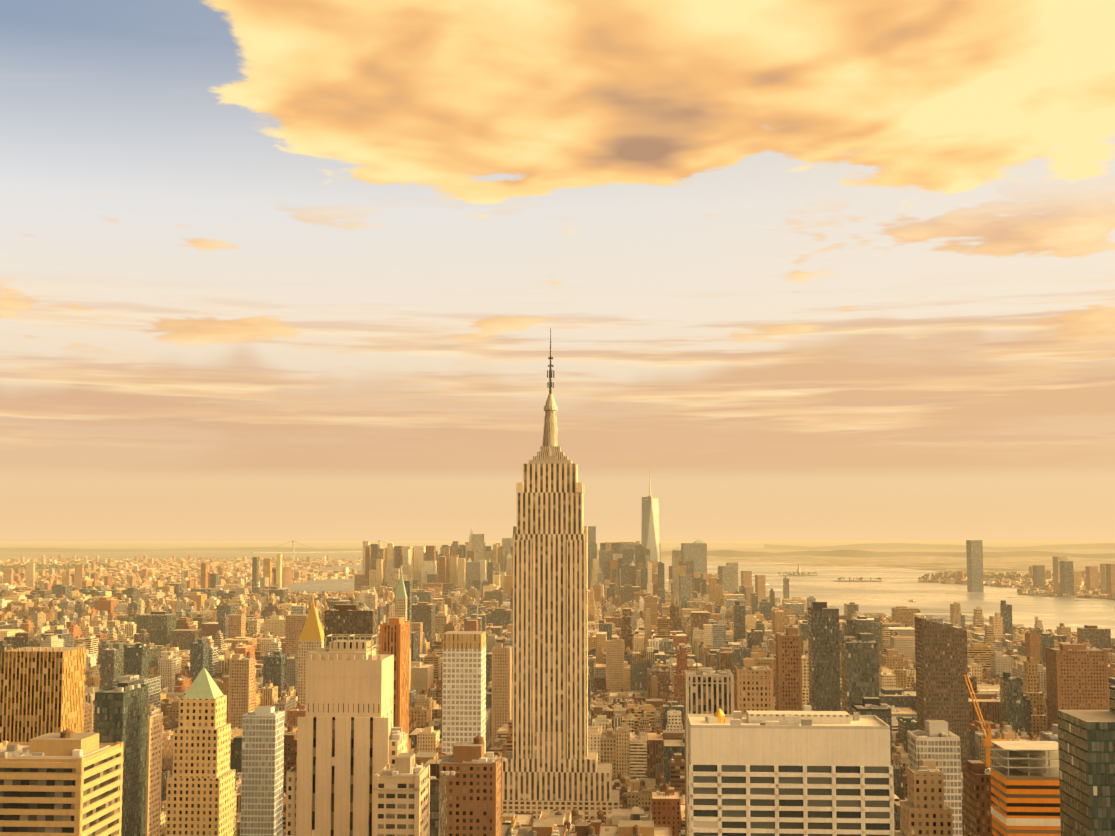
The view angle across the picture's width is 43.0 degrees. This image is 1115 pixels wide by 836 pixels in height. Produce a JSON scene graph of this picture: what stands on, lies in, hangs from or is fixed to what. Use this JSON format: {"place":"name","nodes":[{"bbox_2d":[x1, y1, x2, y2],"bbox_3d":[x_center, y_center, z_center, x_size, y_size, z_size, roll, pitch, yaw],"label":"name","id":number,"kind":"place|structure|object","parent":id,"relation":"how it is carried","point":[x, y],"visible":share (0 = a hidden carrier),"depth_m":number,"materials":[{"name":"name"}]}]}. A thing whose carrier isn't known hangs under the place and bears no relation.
{"place":"outdoors","nodes":[
{"label":"outdoors","id":0,"kind":"place"},
{"bbox_2d":[0,544,1114,637],"bbox_3d":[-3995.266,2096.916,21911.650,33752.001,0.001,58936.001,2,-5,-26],"label":"water","id":1,"kind":"structure","parent":0,"point":[901,587],"depth_m":7252.26,"materials":[{"name":"beige liquid"}]},
{"bbox_2d":[665,566,1109,627],"bbox_3d":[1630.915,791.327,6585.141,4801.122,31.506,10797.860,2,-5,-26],"label":"harbour piers and boats","id":2,"kind":"object","parent":1,"relation":"on","point":[967,618],"visible":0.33,"depth_m":4747.55,"materials":[{"name":"beige metal"}]},
{"bbox_2d":[0,540,1114,751],"bbox_3d":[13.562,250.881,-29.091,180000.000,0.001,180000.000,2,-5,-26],"label":"ground","id":3,"kind":"structure","parent":0,"point":[942,564],"depth_m":23319.62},
{"bbox_2d":[0,547,384,551],"bbox_3d":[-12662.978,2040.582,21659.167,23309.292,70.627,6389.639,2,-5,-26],"label":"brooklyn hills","id":4,"kind":"structure","parent":3,"relation":"on","point":[281,549],"depth_m":25011.36,"materials":[{"name":"beige"}]},
{"bbox_2d":[251,540,394,557],"bbox_3d":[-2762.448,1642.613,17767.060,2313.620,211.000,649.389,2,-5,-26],"label":"suspension bridge","id":5,"kind":"structure","parent":3,"relation":"on","point":[294,552],"depth_m":17366.49,"materials":[{"name":"silver metal"}]},
{"bbox_2d":[0,563,1052,580],"bbox_3d":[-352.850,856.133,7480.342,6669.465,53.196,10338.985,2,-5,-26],"label":"trees","id":6,"kind":"object","parent":3,"relation":"on","point":[86,565],"visible":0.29,"depth_m":9362.00,"materials":[{"name":"green plant"}]},
{"bbox_2d":[0,598,1114,835],"bbox_3d":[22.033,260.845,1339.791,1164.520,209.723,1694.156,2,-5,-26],"label":"buildings","id":7,"kind":"structure","parent":3,"relation":"on","point":[756,764],"depth_m":638.42,"materials":[{"name":"beige concrete"}]},
{"bbox_2d":[0,558,1114,691],"bbox_3d":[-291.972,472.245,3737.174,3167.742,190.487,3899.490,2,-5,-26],"label":"city buildings","id":8,"kind":"structure","parent":3,"relation":"on","point":[643,619],"depth_m":3336.60,"materials":[{"name":"beige concrete"}]},
{"bbox_2d":[0,628,1114,835],"bbox_3d":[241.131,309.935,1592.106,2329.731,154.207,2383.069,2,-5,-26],"label":"city","id":9,"kind":"object","parent":3,"relation":"on","point":[637,740],"visible":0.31,"depth_m":1607.29,"materials":[{"name":"brown concrete"}]},
{"bbox_2d":[0,541,1114,601],"bbox_3d":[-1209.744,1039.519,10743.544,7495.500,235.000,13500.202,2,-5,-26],"label":"city","id":10,"kind":"object","parent":3,"relation":"on","point":[450,567],"visible":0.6,"depth_m":6125.79,"materials":[{"name":"beige concrete"}]},
{"bbox_2d":[3,526,1114,689],"bbox_3d":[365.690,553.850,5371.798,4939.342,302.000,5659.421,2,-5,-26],"label":"buildings","id":11,"kind":"structure","parent":3,"relation":"on","point":[1066,577],"depth_m":5691.73,"materials":[{"name":"beige concrete"}]},
{"bbox_2d":[502,328,619,820],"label":"skyscraper","id":12,"kind":"structure","parent":3,"relation":"on","point":[550,763],"depth_m":1248.39,"materials":[{"name":"beige stone"}]},
{"bbox_2d":[641,483,659,562],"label":"skyscraper","id":13,"kind":"structure","parent":3,"relation":"on","point":[650,525],"depth_m":5805.11,"materials":[{"name":"silver metal"}]},
{"bbox_2d":[764,543,1114,549],"bbox_3d":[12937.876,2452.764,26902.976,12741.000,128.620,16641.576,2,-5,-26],"label":"distant hills","id":14,"kind":"structure","parent":3,"relation":"on","point":[1107,546],"depth_m":29576.22,"materials":[{"name":"beige"}]},
{"bbox_2d":[0,0,1114,540],"label":"sky","id":15,"kind":"structure","parent":0,"point":[271,270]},
{"bbox_2d":[486,641,699,808],"bbox_3d":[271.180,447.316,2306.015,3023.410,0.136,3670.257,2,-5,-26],"label":"pavements","id":16,"kind":"structure","parent":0,"point":[488,743],"depth_m":2321.56,"materials":[{"name":"grey concrete"}]},
{"bbox_2d":[597,550,1114,558],"bbox_3d":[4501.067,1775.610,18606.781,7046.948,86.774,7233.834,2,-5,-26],"label":"distant hills","id":17,"kind":"structure","parent":0,"point":[833,553],"depth_m":18629.35,"materials":[{"name":"beige"}]},
{"bbox_2d":[834,580,881,581],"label":"island","id":18,"kind":"structure","parent":0,"point":[857,581],"depth_m":8042.17,"materials":[{"name":"beige"}]},
{"label":"liberty island ground","id":19,"kind":"structure","parent":0,"visible":0},
{"bbox_2d":[789,562,807,575],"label":"statue of liberty","id":20,"kind":"object","parent":19,"relation":"on","point":[798,570],"visible":0.94,"depth_m":9290.77,"materials":[{"name":"beige metal"}]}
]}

